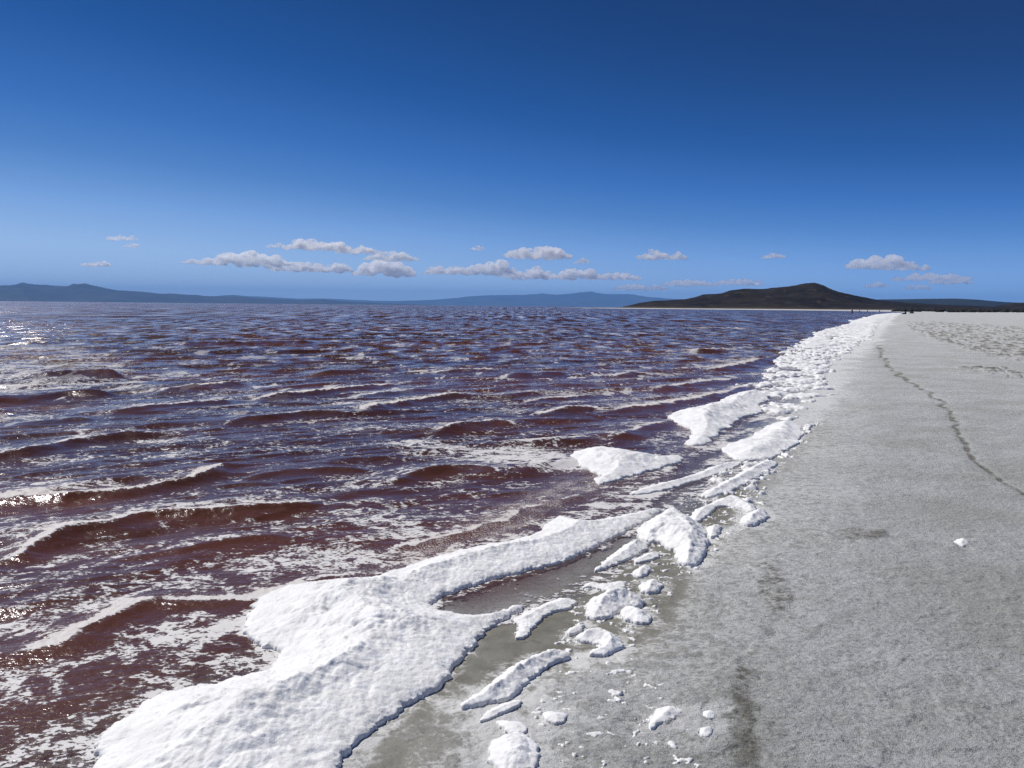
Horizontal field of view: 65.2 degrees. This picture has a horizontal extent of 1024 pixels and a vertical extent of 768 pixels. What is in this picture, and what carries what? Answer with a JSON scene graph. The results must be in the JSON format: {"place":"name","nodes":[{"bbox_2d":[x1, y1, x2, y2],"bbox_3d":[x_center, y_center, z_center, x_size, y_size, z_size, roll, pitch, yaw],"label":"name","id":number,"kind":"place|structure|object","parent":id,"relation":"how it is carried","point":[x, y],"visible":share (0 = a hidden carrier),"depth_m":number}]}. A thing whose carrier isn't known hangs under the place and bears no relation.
{"place":"outdoors","nodes":[
{"label":"outdoors","id":0,"kind":"place"},
{"bbox_2d":[0,283,427,304],"bbox_3d":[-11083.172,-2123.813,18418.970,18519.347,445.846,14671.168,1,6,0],"label":"mountains","id":1,"kind":"structure","parent":0,"point":[84,292],"depth_m":17873.67},
{"bbox_2d":[222,292,678,306],"bbox_3d":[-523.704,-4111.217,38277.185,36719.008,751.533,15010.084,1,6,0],"label":"mountains","id":2,"kind":"structure","parent":0,"point":[586,299],"depth_m":36872.56},
{"bbox_2d":[0,301,901,767],"bbox_3d":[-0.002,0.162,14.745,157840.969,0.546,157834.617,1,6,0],"label":"lake water","id":3,"kind":"structure","parent":0,"point":[184,487],"depth_m":8.79},
{"bbox_2d":[93,508,659,767],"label":"foam bank","id":4,"kind":"structure","parent":3,"relation":"on","point":[357,661],"depth_m":3.38},
{"bbox_2d":[630,461,739,494],"bbox_3d":[1.708,0.874,7.548,0.225,0.068,2.011,5,7,41],"label":"foam strip","id":5,"kind":"object","parent":3,"relation":"on","point":[685,481],"visible":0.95,"depth_m":7.34},
{"bbox_2d":[667,389,769,445],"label":"foam bank","id":6,"kind":"structure","parent":3,"relation":"on","point":[705,424],"depth_m":11.37},
{"bbox_2d":[701,460,777,497],"bbox_3d":[2.187,0.869,7.523,0.238,0.092,1.907,4,7,33],"label":"foam strip","id":7,"kind":"object","parent":3,"relation":"on","point":[740,478],"visible":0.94,"depth_m":7.33},
{"bbox_2d":[721,421,803,460],"bbox_3d":[3.177,0.642,9.760,0.714,0.130,3.120,4,7,32],"label":"foam clump","id":8,"kind":"object","parent":3,"relation":"on","point":[769,440],"visible":0.98,"depth_m":9.21},
{"bbox_2d":[735,313,900,420],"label":"foam belt","id":9,"kind":"object","parent":3,"relation":"on","point":[857,331],"visible":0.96,"depth_m":23.51},
{"bbox_2d":[0,0,1023,302],"label":"sky","id":10,"kind":"structure","parent":0,"point":[372,150]},
{"bbox_2d":[35,308,1023,767],"bbox_3d":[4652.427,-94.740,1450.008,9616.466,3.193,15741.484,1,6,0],"label":"beach","id":11,"kind":"structure","parent":0,"point":[849,602],"depth_m":4.09},
{"bbox_2d":[480,700,521,722],"bbox_3d":[-0.050,1.284,3.131,0.228,0.042,0.061,-5,8,-42],"label":"foam scrap","id":12,"kind":"object","parent":11,"relation":"on","point":[500,709],"visible":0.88,"depth_m":3.12},
{"bbox_2d":[496,720,526,733],"bbox_3d":[0.001,1.290,2.998,0.093,0.050,0.133,-2,6,-24],"label":"foam scrap","id":13,"kind":"object","parent":11,"relation":"on","point":[507,726],"visible":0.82,"depth_m":2.98},
{"bbox_2d":[487,732,540,767],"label":"foam clump","id":14,"kind":"object","parent":11,"relation":"on","point":[515,750],"visible":1,"depth_m":2.77},
{"bbox_2d":[460,649,570,709],"bbox_3d":[0.024,1.242,3.405,0.175,0.086,0.681,4,7,35],"label":"foam strip","id":15,"kind":"object","parent":11,"relation":"on","point":[509,683],"visible":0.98,"depth_m":3.34},
{"bbox_2d":[511,598,577,639],"bbox_3d":[0.137,1.197,4.124,0.184,0.057,0.620,4,7,32],"label":"foam strip","id":16,"kind":"object","parent":11,"relation":"on","point":[527,622],"visible":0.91,"depth_m":4.12},
{"bbox_2d":[542,711,567,724],"bbox_3d":[0.161,1.282,3.060,0.101,0.047,0.090,2,6,16],"label":"foam scrap","id":17,"kind":"object","parent":11,"relation":"on","point":[554,718],"visible":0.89,"depth_m":3.04},
{"bbox_2d":[565,624,584,636],"bbox_3d":[0.313,1.215,3.940,0.063,0.045,0.158,4,6,29],"label":"foam clump","id":18,"kind":"object","parent":11,"relation":"on","point":[574,630],"visible":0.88,"depth_m":3.91},
{"bbox_2d":[574,627,624,656],"bbox_3d":[0.420,1.212,3.769,0.208,0.081,0.281,-1,6,-15],"label":"foam clump","id":19,"kind":"object","parent":11,"relation":"on","point":[610,643],"visible":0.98,"depth_m":3.76},
{"bbox_2d":[582,581,625,591],"bbox_3d":[0.526,1.161,4.568,0.257,0.049,0.166,1,6,0],"label":"foam scrap","id":20,"kind":"object","parent":11,"relation":"on","point":[604,587],"visible":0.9,"depth_m":4.55},
{"bbox_2d":[585,587,645,620],"bbox_3d":[0.522,1.156,4.270,0.447,0.110,0.257,-4,7,-39],"label":"foam clump","id":21,"kind":"object","parent":11,"relation":"on","point":[608,604],"visible":0.96,"depth_m":4.22},
{"bbox_2d":[594,539,648,572],"bbox_3d":[0.705,1.092,5.142,0.182,0.082,0.748,4,7,33],"label":"foam strip","id":22,"kind":"object","parent":11,"relation":"on","point":[631,550],"visible":0.92,"depth_m":5.13},
{"bbox_2d":[620,606,651,624],"bbox_3d":[0.639,1.185,4.116,0.158,0.076,0.226,1,6,0],"label":"foam clump","id":23,"kind":"object","parent":11,"relation":"on","point":[634,615],"visible":0.92,"depth_m":4.07},
{"bbox_2d":[632,564,650,577],"bbox_3d":[0.783,1.131,4.831,0.100,0.055,0.227,3,6,25],"label":"foam scrap","id":24,"kind":"object","parent":11,"relation":"on","point":[642,571],"visible":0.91,"depth_m":4.78},
{"bbox_2d":[634,552,659,563],"bbox_3d":[0.865,1.109,5.096,0.110,0.052,0.286,4,7,34],"label":"foam scrap","id":25,"kind":"object","parent":11,"relation":"on","point":[648,557],"visible":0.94,"depth_m":5.07},
{"bbox_2d":[638,579,663,593],"bbox_3d":[0.786,1.150,4.548,0.137,0.069,0.232,3,6,24],"label":"foam clump","id":26,"kind":"object","parent":11,"relation":"on","point":[652,586],"visible":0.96,"depth_m":4.50},
{"bbox_2d":[649,706,681,729],"bbox_3d":[0.570,1.271,3.051,0.197,0.057,0.101,-5,8,-44],"label":"foam scrap","id":27,"kind":"object","parent":11,"relation":"on","point":[662,715],"visible":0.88,"depth_m":3.04},
{"bbox_2d":[636,507,709,566],"bbox_3d":[1.133,1.028,5.527,0.526,0.144,1.233,1,6,0],"label":"foam clump","id":28,"kind":"object","parent":11,"relation":"on","point":[683,537],"visible":0.96,"depth_m":5.44},
{"bbox_2d":[525,422,822,767],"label":"foam flecks","id":29,"kind":"object","parent":11,"relation":"on","point":[747,464],"visible":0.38,"depth_m":4.79},
{"bbox_2d":[698,726,712,736],"bbox_3d":[0.708,1.282,2.928,0.054,0.046,0.079,3,6,24],"label":"foam scrap","id":30,"kind":"object","parent":11,"relation":"on","point":[705,731],"visible":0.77,"depth_m":2.92},
{"bbox_2d":[703,710,714,718],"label":"foam scrap","id":31,"kind":"object","parent":11,"relation":"on","point":[709,714],"visible":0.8,"depth_m":3.04},
{"bbox_2d":[706,524,722,538],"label":"foam clump","id":32,"kind":"object","parent":11,"relation":"on","point":[714,531],"visible":0.88,"depth_m":5.63},
{"bbox_2d":[690,495,756,522],"bbox_3d":[1.660,0.986,6.265,0.406,0.089,0.976,5,7,38],"label":"foam strip","id":33,"kind":"object","parent":11,"relation":"on","point":[700,514],"visible":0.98,"depth_m":6.35},
{"bbox_2d":[739,508,769,526],"bbox_3d":[1.839,1.002,6.048,0.178,0.084,0.524,4,7,32],"label":"foam clump","id":34,"kind":"object","parent":11,"relation":"on","point":[754,518],"visible":0.96,"depth_m":5.96},
{"bbox_2d":[891,308,1023,312],"bbox_3d":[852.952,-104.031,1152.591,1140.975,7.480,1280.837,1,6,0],"label":"scrub","id":35,"kind":"object","parent":11,"relation":"on","point":[954,310],"visible":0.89,"depth_m":596.27},
{"bbox_2d":[954,538,969,546],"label":"foam scrap","id":36,"kind":"object","parent":11,"relation":"on","point":[962,542],"visible":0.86,"depth_m":5.31},
{"bbox_2d":[570,446,684,484],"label":"foam bank","id":37,"kind":"structure","parent":0,"point":[609,465],"depth_m":8.00},
{"bbox_2d":[620,283,1023,309],"bbox_3d":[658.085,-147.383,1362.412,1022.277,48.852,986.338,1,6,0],"label":"hill","id":38,"kind":"structure","parent":0,"point":[810,296],"depth_m":1220.27},
{"bbox_2d":[878,299,1015,306],"bbox_3d":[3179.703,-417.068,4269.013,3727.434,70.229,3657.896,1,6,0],"label":"plateau","id":39,"kind":"structure","parent":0,"point":[967,302],"depth_m":4242.18},
{"bbox_2d":[994,303,1023,307],"bbox_3d":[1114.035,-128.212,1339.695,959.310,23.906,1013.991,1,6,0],"label":"distant mountain","id":40,"kind":"structure","parent":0,"point":[1014,305],"depth_m":1336.73}
]}

